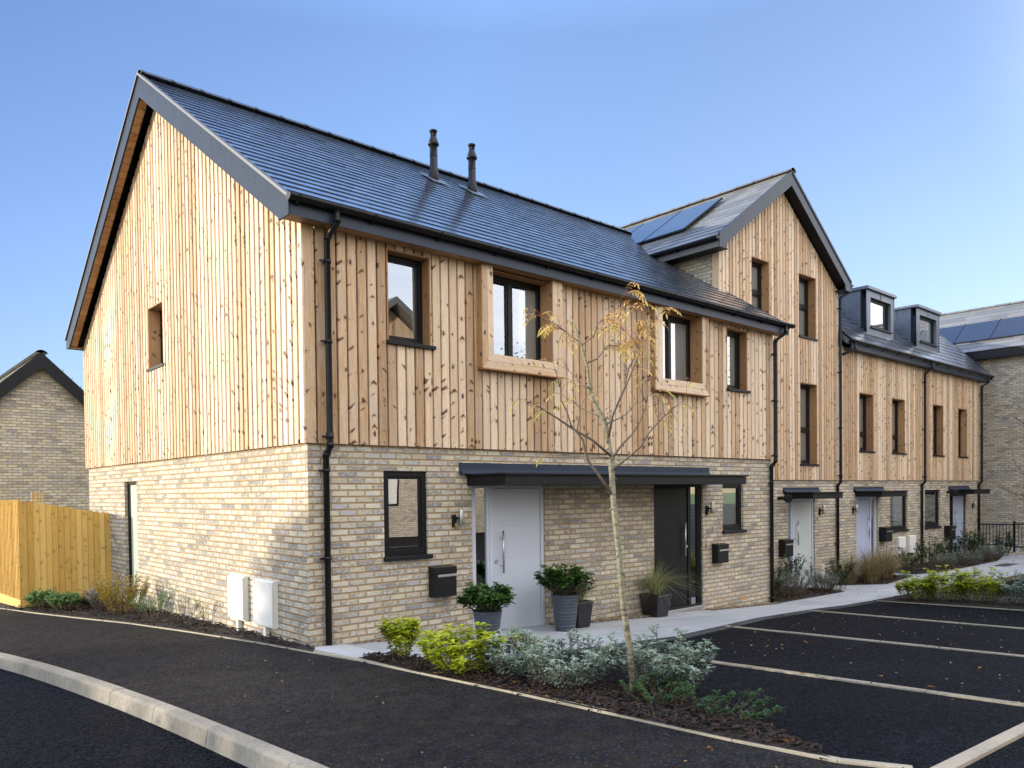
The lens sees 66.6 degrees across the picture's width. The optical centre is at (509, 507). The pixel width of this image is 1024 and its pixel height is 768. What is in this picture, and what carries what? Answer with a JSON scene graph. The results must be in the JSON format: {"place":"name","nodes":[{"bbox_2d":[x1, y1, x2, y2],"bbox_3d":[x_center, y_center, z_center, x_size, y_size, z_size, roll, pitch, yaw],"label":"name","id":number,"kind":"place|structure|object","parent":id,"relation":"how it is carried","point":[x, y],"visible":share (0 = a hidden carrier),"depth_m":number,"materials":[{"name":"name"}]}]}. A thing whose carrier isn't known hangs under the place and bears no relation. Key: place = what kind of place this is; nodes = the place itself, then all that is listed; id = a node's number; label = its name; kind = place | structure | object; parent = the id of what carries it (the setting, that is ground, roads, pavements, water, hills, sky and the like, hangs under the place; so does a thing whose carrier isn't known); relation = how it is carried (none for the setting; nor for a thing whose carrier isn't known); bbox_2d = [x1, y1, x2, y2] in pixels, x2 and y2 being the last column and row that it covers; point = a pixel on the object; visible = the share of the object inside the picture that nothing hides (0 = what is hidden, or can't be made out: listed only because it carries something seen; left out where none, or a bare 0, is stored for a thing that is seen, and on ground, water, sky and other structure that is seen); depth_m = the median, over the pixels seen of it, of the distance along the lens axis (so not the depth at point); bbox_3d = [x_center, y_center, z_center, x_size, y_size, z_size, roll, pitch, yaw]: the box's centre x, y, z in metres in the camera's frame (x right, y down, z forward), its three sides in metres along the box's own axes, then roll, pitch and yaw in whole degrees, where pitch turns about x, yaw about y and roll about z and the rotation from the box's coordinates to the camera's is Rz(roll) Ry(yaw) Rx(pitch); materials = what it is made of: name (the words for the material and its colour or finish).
{"place":"outdoors","nodes":[
{"label":"outdoors","id":0,"kind":"place"},
{"bbox_2d":[0,669,247,767],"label":"road","id":1,"kind":"structure","parent":0,"point":[44,724],"depth_m":5.88,"materials":[{"name":"grey asphalt"}]},
{"bbox_2d":[0,599,314,650],"bbox_3d":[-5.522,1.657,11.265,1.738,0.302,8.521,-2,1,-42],"label":"bark mulch","id":2,"kind":"object","parent":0,"point":[100,610],"visible":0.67,"depth_m":11.65,"materials":[{"name":"brown wood"}]},
{"bbox_2d":[24,588,56,608],"bbox_3d":[-8.211,1.594,13.661,0.548,0.358,0.564,0,1,13],"label":"hebe","id":3,"kind":"object","parent":2,"relation":"on","point":[34,598],"visible":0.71,"depth_m":13.55,"materials":[{"name":"green plant"}]},
{"bbox_2d":[0,500,111,607],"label":"timber fence","id":4,"kind":"object","parent":2,"relation":"on","point":[44,547],"visible":0.79,"depth_m":14.30,"materials":[{"name":"wood"}]},
{"bbox_2d":[44,591,83,610],"bbox_3d":[-7.538,1.591,13.202,0.622,0.321,0.568,-2,1,-42],"label":"hebe","id":5,"kind":"object","parent":2,"relation":"on","point":[65,600],"visible":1,"depth_m":13.11,"materials":[{"name":"green plant"}]},
{"bbox_2d":[83,578,120,609],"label":"lavender","id":6,"kind":"object","parent":2,"relation":"on","point":[92,596],"visible":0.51,"depth_m":13.02,"materials":[{"name":"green plant"}]},
{"bbox_2d":[91,570,151,614],"bbox_3d":[-6.188,1.365,12.511,0.872,0.684,0.904,-2,1,-42],"label":"spirea","id":7,"kind":"object","parent":2,"relation":"on","point":[133,594],"visible":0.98,"depth_m":12.40,"materials":[{"name":"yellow plant"}]},
{"bbox_2d":[130,590,170,618],"bbox_3d":[-5.413,1.474,11.770,0.595,0.410,0.529,-1,1,2],"label":"spirea","id":8,"kind":"object","parent":2,"relation":"on","point":[152,603],"visible":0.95,"depth_m":11.77,"materials":[{"name":"green plant"}]},
{"bbox_2d":[159,586,203,622],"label":"rose bush","id":9,"kind":"object","parent":2,"relation":"on","point":[195,604],"visible":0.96,"depth_m":11.17,"materials":[{"name":"green plant"}]},
{"bbox_2d":[314,644,382,657],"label":"corner paving","id":10,"kind":"structure","parent":0,"point":[348,650],"depth_m":8.54,"materials":[{"name":"grey concrete"}]},
{"bbox_2d":[0,609,876,767],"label":"pavement","id":11,"kind":"structure","parent":0,"point":[354,721],"depth_m":5.96,"materials":[{"name":"black asphalt"}]},
{"bbox_2d":[0,608,1023,767],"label":"edging kerb","id":12,"kind":"structure","parent":11,"relation":"on","point":[982,750],"depth_m":5.05,"materials":[{"name":"concrete"}]},
{"bbox_2d":[22,594,903,661],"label":"ground","id":13,"kind":"structure","parent":0,"point":[709,628],"depth_m":13.56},
{"bbox_2d":[0,349,89,510],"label":"brick house","id":14,"kind":"structure","parent":13,"relation":"on","point":[42,432],"depth_m":20.52,"materials":[{"name":"beige brick"}]},
{"bbox_2d":[0,652,328,767],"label":"kerb","id":15,"kind":"structure","parent":13,"relation":"on","point":[246,750],"depth_m":6.05,"materials":[{"name":"concrete"}]},
{"bbox_2d":[65,69,795,661],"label":"semi detached house","id":16,"kind":"structure","parent":13,"relation":"on","point":[307,383],"depth_m":11.12,"materials":[{"name":"wood"}]},
{"bbox_2d":[127,481,138,605],"bbox_3d":[-6.639,0.662,13.861,0.060,2.235,0.720,-2,1,-42],"label":"window","id":17,"kind":"structure","parent":16,"relation":"in","point":[131,486],"depth_m":14.01,"materials":[{"name":"white glass"}]},
{"bbox_2d":[146,301,163,371],"bbox_3d":[-5.589,-2.726,12.542,0.270,1.025,0.810,-2,1,-42],"label":"window","id":18,"kind":"structure","parent":16,"relation":"in","point":[155,312],"depth_m":12.77,"materials":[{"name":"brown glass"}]},
{"bbox_2d":[227,574,248,630],"bbox_3d":[-3.560,1.429,10.222,0.088,1.080,0.490,-2,1,-42],"label":"meter box","id":19,"kind":"object","parent":16,"relation":"attached to","point":[238,601],"visible":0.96,"depth_m":10.13,"materials":[{"name":"white plastic"}]},
{"bbox_2d":[227,575,243,619],"bbox_3d":[-3.586,1.178,10.197,0.027,0.545,0.490,-2,1,-42],"label":"door","id":20,"kind":"structure","parent":19,"relation":"in","point":[235,585],"depth_m":10.16,"materials":[{"name":"white plastic"}]},
{"bbox_2d":[253,578,278,636],"bbox_3d":[-3.003,1.430,9.593,0.088,1.080,0.550,-2,1,-42],"label":"meter box","id":21,"kind":"object","parent":16,"relation":"attached to","point":[265,603],"visible":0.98,"depth_m":9.50,"materials":[{"name":"white plastic"}]},
{"bbox_2d":[253,579,273,627],"bbox_3d":[-3.029,1.179,9.568,0.027,0.545,0.550,-2,1,-42],"label":"door","id":22,"kind":"structure","parent":21,"relation":"in","point":[263,602],"depth_m":9.53,"materials":[{"name":"white plastic"}]},
{"bbox_2d":[383,471,432,561],"bbox_3d":[-1.285,0.103,9.690,0.710,1.099,0.133,-2,1,-42],"label":"window","id":23,"kind":"structure","parent":16,"relation":"in","point":[404,491],"depth_m":9.71,"materials":[{"name":"black glass"}]},
{"bbox_2d":[385,248,435,349],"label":"window","id":24,"kind":"structure","parent":16,"relation":"in","point":[420,265],"depth_m":9.85,"materials":[{"name":"black glass"}]},
{"bbox_2d":[428,565,457,597],"bbox_3d":[-0.853,0.943,9.956,0.362,0.390,0.142,-2,1,-42],"label":"letter box","id":25,"kind":"object","parent":16,"relation":"attached to","point":[442,580],"visible":1,"depth_m":9.88,"materials":[{"name":"black plastic"}]},
{"bbox_2d":[452,509,463,526],"bbox_3d":[-0.678,0.142,10.132,0.156,0.230,0.070,-1,1,-5],"label":"wall light","id":26,"kind":"object","parent":16,"relation":"attached to","point":[460,518],"visible":1,"depth_m":10.11,"materials":[{"name":"metal"}]},
{"bbox_2d":[493,488,540,628],"bbox_3d":[0.112,0.744,10.950,0.893,2.018,0.111,-2,1,-42],"label":"door","id":27,"kind":"structure","parent":16,"relation":"in","point":[516,511],"depth_m":10.98,"materials":[{"name":"metal"}]},
{"bbox_2d":[654,488,687,606],"bbox_3d":[2.761,0.687,13.295,0.918,2.038,0.111,-2,1,-42],"label":"door","id":28,"kind":"structure","parent":16,"relation":"in","point":[670,504],"depth_m":13.33,"materials":[{"name":"metal"}]},
{"bbox_2d":[663,311,696,381],"bbox_3d":[2.783,-2.691,13.318,1.220,1.200,0.215,-2,1,-42],"label":"window","id":29,"kind":"structure","parent":16,"relation":"in","point":[676,340],"depth_m":13.54,"materials":[{"name":"black glass"}]},
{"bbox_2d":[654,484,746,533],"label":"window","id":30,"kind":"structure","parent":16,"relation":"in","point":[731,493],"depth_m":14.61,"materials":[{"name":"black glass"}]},
{"bbox_2d":[712,543,728,563],"bbox_3d":[3.807,0.829,14.082,0.352,0.350,0.142,-2,1,-42],"label":"letter box","id":31,"kind":"object","parent":16,"relation":"attached to","point":[720,552],"visible":1,"depth_m":14.00,"materials":[{"name":"black metal"}]},
{"bbox_2d":[726,327,750,392],"bbox_3d":[4.165,-2.712,14.510,0.750,1.155,0.263,-2,1,-42],"label":"window","id":32,"kind":"structure","parent":16,"relation":"in","point":[736,340],"depth_m":14.69,"materials":[{"name":"black glass"}]},
{"bbox_2d":[500,167,853,587],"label":"gabled house","id":33,"kind":"structure","parent":13,"relation":"on","point":[764,244],"depth_m":18.27,"materials":[{"name":"wood"}]},
{"bbox_2d":[751,256,769,313],"bbox_3d":[5.465,-4.758,17.358,0.750,1.475,0.255,-2,1,-42],"label":"window","id":34,"kind":"structure","parent":33,"relation":"in","point":[760,299],"depth_m":17.56,"materials":[{"name":"black glass"}]},
{"bbox_2d":[779,539,793,556],"bbox_3d":[6.381,0.938,17.999,0.392,0.400,0.172,-2,1,-42],"label":"letter box","id":35,"kind":"object","parent":33,"relation":"attached to","point":[785,546],"visible":0.98,"depth_m":17.90,"materials":[{"name":"black metal"}]},
{"bbox_2d":[794,501,811,580],"bbox_3d":[7.050,0.806,18.752,0.878,1.888,0.111,-2,1,-42],"label":"door","id":36,"kind":"structure","parent":33,"relation":"in","point":[802,510],"depth_m":18.79,"materials":[{"name":"metal"}]},
{"bbox_2d":[798,272,817,340],"bbox_3d":[7.054,-4.782,18.743,0.895,1.520,0.288,-2,1,-42],"label":"window","id":37,"kind":"structure","parent":33,"relation":"in","point":[807,284],"depth_m":18.97,"materials":[{"name":"black glass"}]},
{"bbox_2d":[800,382,819,465],"bbox_3d":[7.120,-1.986,18.828,0.905,1.985,0.288,-2,1,-42],"label":"window","id":38,"kind":"structure","parent":33,"relation":"in","point":[808,391],"depth_m":19.07,"materials":[{"name":"black glass"}]},
{"bbox_2d":[837,285,994,574],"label":"dormer house","id":39,"kind":"structure","parent":13,"relation":"on","point":[912,379],"depth_m":22.56,"materials":[{"name":"wood"}]},
{"bbox_2d":[856,499,869,567],"bbox_3d":[9.468,0.731,20.893,0.818,1.898,0.111,-2,1,-42],"label":"door","id":40,"kind":"structure","parent":39,"relation":"in","point":[862,517],"depth_m":20.90,"materials":[{"name":"metal"}]},
{"bbox_2d":[859,392,875,452],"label":"window","id":41,"kind":"structure","parent":39,"relation":"in","point":[866,425],"depth_m":21.14,"materials":[{"name":"black glass"}]},
{"bbox_2d":[879,527,892,541],"bbox_3d":[10.368,0.743,21.502,0.412,0.400,0.212,-2,1,-42],"label":"letter box","id":42,"kind":"object","parent":39,"relation":"attached to","point":[885,534],"visible":1,"depth_m":21.39,"materials":[{"name":"black plastic"}]},
{"bbox_2d":[892,398,906,454],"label":"window","id":43,"kind":"structure","parent":39,"relation":"in","point":[898,405],"depth_m":22.49,"materials":[{"name":"black glass"}]},
{"bbox_2d":[890,490,909,532],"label":"window","id":44,"kind":"structure","parent":39,"relation":"in","point":[898,503],"depth_m":22.47,"materials":[{"name":"black glass"}]},
{"bbox_2d":[896,537,905,556],"bbox_3d":[11.204,1.127,22.325,0.480,0.540,0.093,-2,1,-42],"label":"meter box","id":45,"kind":"object","parent":39,"relation":"attached to","point":[901,542],"visible":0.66,"depth_m":22.20,"materials":[{"name":"white plastic"}]},
{"bbox_2d":[907,535,915,553],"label":"meter box","id":46,"kind":"object","parent":39,"relation":"attached to","point":[911,540],"visible":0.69,"depth_m":22.70,"materials":[{"name":"white plastic"}]},
{"bbox_2d":[933,404,944,456],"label":"window","id":47,"kind":"structure","parent":39,"relation":"in","point":[937,409],"depth_m":24.43,"materials":[{"name":"black glass"}]},
{"bbox_2d":[944,525,955,539],"bbox_3d":[13.914,0.800,24.643,0.422,0.440,0.212,-2,1,-42],"label":"letter box","id":48,"kind":"object","parent":39,"relation":"attached to","point":[950,530],"visible":0.96,"depth_m":24.53,"materials":[{"name":"black plastic"}]},
{"bbox_2d":[953,496,962,553],"bbox_3d":[14.670,0.581,25.499,0.978,1.898,0.111,-2,1,-42],"label":"door","id":49,"kind":"structure","parent":39,"relation":"in","point":[957,500],"depth_m":25.53,"materials":[{"name":"metal"}]},
{"bbox_2d":[958,408,968,457],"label":"window","id":50,"kind":"structure","parent":39,"relation":"in","point":[962,413],"depth_m":25.81,"materials":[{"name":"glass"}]},
{"bbox_2d":[939,300,1023,551],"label":"brick house","id":51,"kind":"structure","parent":13,"relation":"on","point":[989,339],"depth_m":27.10,"materials":[{"name":"beige brick"}]},
{"bbox_2d":[985,548,1023,554],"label":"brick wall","id":52,"kind":"structure","parent":13,"relation":"on","point":[1012,552],"depth_m":25.97,"materials":[{"name":"beige brick"}]},
{"bbox_2d":[980,521,1023,551],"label":"railing","id":53,"kind":"object","parent":52,"relation":"on","point":[1014,524],"visible":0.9,"depth_m":25.99,"materials":[{"name":"black metal"}]},
{"bbox_2d":[0,0,1023,389],"label":"sky","id":54,"kind":"structure","parent":0,"point":[900,123],"materials":[{"name":"blue"}]},
{"bbox_2d":[520,563,648,627],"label":"potted grass","id":55,"kind":"object","parent":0,"point":[584,612],"depth_m":10.93,"materials":[{"name":"plant"}]},
{"bbox_2d":[359,651,829,756],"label":"bark mulch","id":56,"kind":"object","parent":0,"point":[749,726],"visible":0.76,"depth_m":5.92,"materials":[{"name":"brown wood"}]},
{"bbox_2d":[375,617,423,659],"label":"golden shrub","id":57,"kind":"object","parent":56,"relation":"on","point":[405,633],"visible":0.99,"depth_m":7.82,"materials":[{"name":"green plant"}]},
{"bbox_2d":[414,621,507,675],"bbox_3d":[-0.443,1.315,7.144,0.892,0.425,0.894,-2,1,-42],"label":"golden shrub","id":58,"kind":"object","parent":56,"relation":"on","point":[454,651],"visible":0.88,"depth_m":7.02,"materials":[{"name":"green plant"}]},
{"bbox_2d":[479,626,546,677],"bbox_3d":[0.042,1.317,7.017,0.646,0.413,0.728,-1,1,-11],"label":"grey leaf shrub","id":59,"kind":"object","parent":56,"relation":"on","point":[490,658],"visible":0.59,"depth_m":6.88,"materials":[{"name":"plant"}]},
{"bbox_2d":[504,627,616,688],"bbox_3d":[0.454,1.268,6.589,0.938,0.485,1.014,-2,1,-42],"label":"grey leaf shrub","id":60,"kind":"object","parent":56,"relation":"on","point":[595,659],"visible":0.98,"depth_m":6.43,"materials":[{"name":"plant"}]},
{"bbox_2d":[510,282,696,692],"bbox_3d":[0.689,-0.089,6.264,1.466,3.338,1.025,-1,1,-4],"label":"young rowan tree","id":61,"kind":"object","parent":56,"relation":"on","point":[621,583],"visible":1,"depth_m":6.29,"materials":[{"name":"beige plant"}]},
{"bbox_2d":[619,669,700,704],"bbox_3d":[1.152,1.390,5.952,0.625,0.209,0.640,-2,1,-42],"label":"shrub","id":62,"kind":"object","parent":56,"relation":"on","point":[644,693],"visible":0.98,"depth_m":5.93,"materials":[{"name":"green plant"}]},
{"bbox_2d":[606,623,719,690],"bbox_3d":[1.323,1.269,6.535,0.953,0.490,0.933,-2,1,-42],"label":"grey leaf shrub","id":63,"kind":"object","parent":56,"relation":"on","point":[655,662],"visible":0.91,"depth_m":6.41,"materials":[{"name":"plant"}]},
{"bbox_2d":[689,688,785,719],"bbox_3d":[1.596,1.395,5.483,0.553,0.172,0.660,-1,1,-10],"label":"shrub","id":64,"kind":"object","parent":56,"relation":"on","point":[761,703],"visible":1,"depth_m":5.50,"materials":[{"name":"green plant"}]},
{"bbox_2d":[347,554,1023,662],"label":"footpath","id":65,"kind":"structure","parent":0,"point":[696,620],"depth_m":12.62,"materials":[{"name":"grey concrete"}]},
{"bbox_2d":[453,581,517,635],"bbox_3d":[-0.302,1.235,9.195,0.767,0.760,0.790,-1,1,-6],"label":"potted shrub","id":66,"kind":"object","parent":65,"relation":"on","point":[487,606],"visible":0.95,"depth_m":9.06,"materials":[{"name":"green plant"}]},
{"bbox_2d":[533,563,596,631],"bbox_3d":[0.744,1.220,10.616,0.816,0.908,0.825,-2,1,-42],"label":"potted shrub","id":67,"kind":"object","parent":65,"relation":"on","point":[564,612],"visible":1,"depth_m":10.45,"materials":[{"name":"green plant"}]},
{"bbox_2d":[611,556,720,617],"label":"potted grass","id":68,"kind":"object","parent":65,"relation":"on","point":[656,603],"depth_m":12.51,"materials":[{"name":"plant"}]},
{"bbox_2d":[774,586,843,602],"bbox_3d":[5.996,1.864,16.793,2.890,0.045,1.500,-2,1,-42],"label":"planting bed","id":69,"kind":"object","parent":65,"relation":"on","point":[801,595],"visible":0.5,"depth_m":16.47,"materials":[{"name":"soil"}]},
{"bbox_2d":[777,553,805,589],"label":"evergreen shrub","id":70,"kind":"object","parent":69,"relation":"on","point":[787,568],"visible":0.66,"depth_m":17.42,"materials":[{"name":"green plant"}]},
{"bbox_2d":[774,561,811,596],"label":"lavender","id":71,"kind":"object","parent":69,"relation":"on","point":[788,582],"visible":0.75,"depth_m":16.21,"materials":[{"name":"grey plant"}]},
{"bbox_2d":[809,572,841,591],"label":"lavender","id":72,"kind":"object","parent":69,"relation":"on","point":[833,580],"visible":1,"depth_m":16.97,"materials":[{"name":"grey plant"}]},
{"bbox_2d":[824,557,856,588],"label":"evergreen shrub","id":73,"kind":"object","parent":69,"relation":"on","point":[842,575],"visible":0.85,"depth_m":17.40,"materials":[{"name":"green plant"}]},
{"bbox_2d":[817,575,913,584],"bbox_3d":[8.826,1.782,19.245,3.000,0.047,1.580,-2,1,-42],"label":"planting bed","id":74,"kind":"object","parent":65,"relation":"on","point":[888,581],"visible":0.38,"depth_m":18.82,"materials":[{"name":"soil"}]},
{"bbox_2d":[818,553,890,583],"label":"ornamental grass","id":75,"kind":"object","parent":74,"relation":"on","point":[853,577],"depth_m":18.37,"materials":[{"name":"plant"}]},
{"bbox_2d":[829,542,921,582],"bbox_3d":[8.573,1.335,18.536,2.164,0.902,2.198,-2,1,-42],"label":"ornamental grass","id":76,"kind":"object","parent":74,"relation":"on","point":[868,575],"depth_m":18.40,"materials":[{"name":"plant"}]},
{"bbox_2d":[851,544,931,578],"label":"ornamental grass","id":77,"kind":"object","parent":74,"relation":"on","point":[889,575],"depth_m":19.14,"materials":[{"name":"plant"}]},
{"bbox_2d":[897,555,1002,573],"bbox_3d":[13.278,1.654,23.228,8.150,0.046,1.520,-2,1,-42],"label":"planting bed","id":78,"kind":"object","parent":65,"relation":"on","point":[938,570],"visible":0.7,"depth_m":22.04,"materials":[{"name":"soil"}]},
{"bbox_2d":[72,555,1023,747],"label":"fallen leaves","id":79,"kind":"object","parent":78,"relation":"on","point":[783,739],"visible":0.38,"depth_m":7.08,"materials":[{"name":"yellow plant"}]},
{"bbox_2d":[896,547,921,572],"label":"evergreen shrub","id":80,"kind":"object","parent":78,"relation":"on","point":[910,560],"visible":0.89,"depth_m":20.54,"materials":[{"name":"green plant"}]},
{"bbox_2d":[913,535,942,570],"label":"evergreen shrub","id":81,"kind":"object","parent":78,"relation":"on","point":[923,551],"visible":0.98,"depth_m":20.92,"materials":[{"name":"green plant"}]},
{"bbox_2d":[928,550,957,568],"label":"lavender","id":82,"kind":"object","parent":78,"relation":"on","point":[949,561],"visible":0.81,"depth_m":21.39,"materials":[{"name":"green plant"}]},
{"bbox_2d":[937,535,961,565],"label":"evergreen shrub","id":83,"kind":"object","parent":78,"relation":"on","point":[949,544],"visible":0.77,"depth_m":22.24,"materials":[{"name":"green plant"}]},
{"bbox_2d":[953,522,982,562],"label":"evergreen shrub","id":84,"kind":"object","parent":78,"relation":"on","point":[965,541],"visible":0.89,"depth_m":23.05,"materials":[{"name":"green plant"}]},
{"bbox_2d":[956,549,982,564],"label":"lavender","id":85,"kind":"object","parent":78,"relation":"on","point":[965,559],"visible":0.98,"depth_m":22.19,"materials":[{"name":"green plant"}]},
{"bbox_2d":[969,545,998,560],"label":"lavender","id":86,"kind":"object","parent":78,"relation":"on","point":[988,554],"visible":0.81,"depth_m":23.42,"materials":[{"name":"plant"}]},
{"bbox_2d":[977,542,1007,558],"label":"lavender","id":87,"kind":"object","parent":78,"relation":"on","point":[1002,551],"visible":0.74,"depth_m":24.12,"materials":[{"name":"plant"}]},
{"bbox_2d":[991,531,1014,555],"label":"evergreen shrub","id":88,"kind":"object","parent":78,"relation":"on","point":[1008,537],"visible":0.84,"depth_m":25.14,"materials":[{"name":"green plant"}]},
{"bbox_2d":[506,579,1023,767],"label":"parking bays","id":89,"kind":"object","parent":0,"point":[842,719],"visible":0.71,"depth_m":7.31,"materials":[{"name":"black asphalt"}]},
{"bbox_2d":[504,600,879,662],"bbox_3d":[3.463,1.756,11.622,0.517,0.615,10.404,0,2,43],"label":"drain channel","id":90,"kind":"object","parent":89,"relation":"on","point":[706,631],"visible":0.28,"depth_m":11.52,"materials":[{"name":"grey concrete"}]},
{"bbox_2d":[601,600,1023,706],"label":"bay edging","id":91,"kind":"object","parent":89,"relation":"on","point":[887,685],"visible":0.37,"depth_m":8.64,"materials":[{"name":"concrete"}]},
{"bbox_2d":[879,592,1023,608],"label":"planting bed","id":92,"kind":"object","parent":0,"point":[963,602],"visible":0.67,"depth_m":14.74,"materials":[{"name":"soil"}]},
{"bbox_2d":[893,570,940,600],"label":"golden shrub","id":93,"kind":"object","parent":92,"relation":"on","point":[908,585],"visible":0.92,"depth_m":14.99,"materials":[{"name":"green plant"}]},
{"bbox_2d":[920,565,975,601],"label":"golden shrub","id":94,"kind":"object","parent":92,"relation":"on","point":[943,581],"visible":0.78,"depth_m":14.76,"materials":[{"name":"green plant"}]},
{"bbox_2d":[953,567,1011,602],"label":"golden shrub","id":95,"kind":"object","parent":92,"relation":"on","point":[991,585],"visible":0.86,"depth_m":14.39,"materials":[{"name":"green plant"}]},
{"bbox_2d":[995,569,1023,605],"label":"silver shrub","id":96,"kind":"object","parent":92,"relation":"on","point":[1006,590],"visible":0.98,"depth_m":14.08,"materials":[{"name":"grey plant"}]},
{"bbox_2d":[964,736,1023,767],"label":"forecourt","id":97,"kind":"structure","parent":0,"point":[1010,755],"depth_m":4.64,"materials":[{"name":"grey asphalt"}]},
{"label":"gravel margin","id":98,"kind":"structure","parent":0,"visible":0},
{"bbox_2d":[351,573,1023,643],"bbox_3d":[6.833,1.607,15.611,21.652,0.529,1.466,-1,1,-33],"label":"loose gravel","id":99,"kind":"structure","parent":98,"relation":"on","point":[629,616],"depth_m":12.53,"materials":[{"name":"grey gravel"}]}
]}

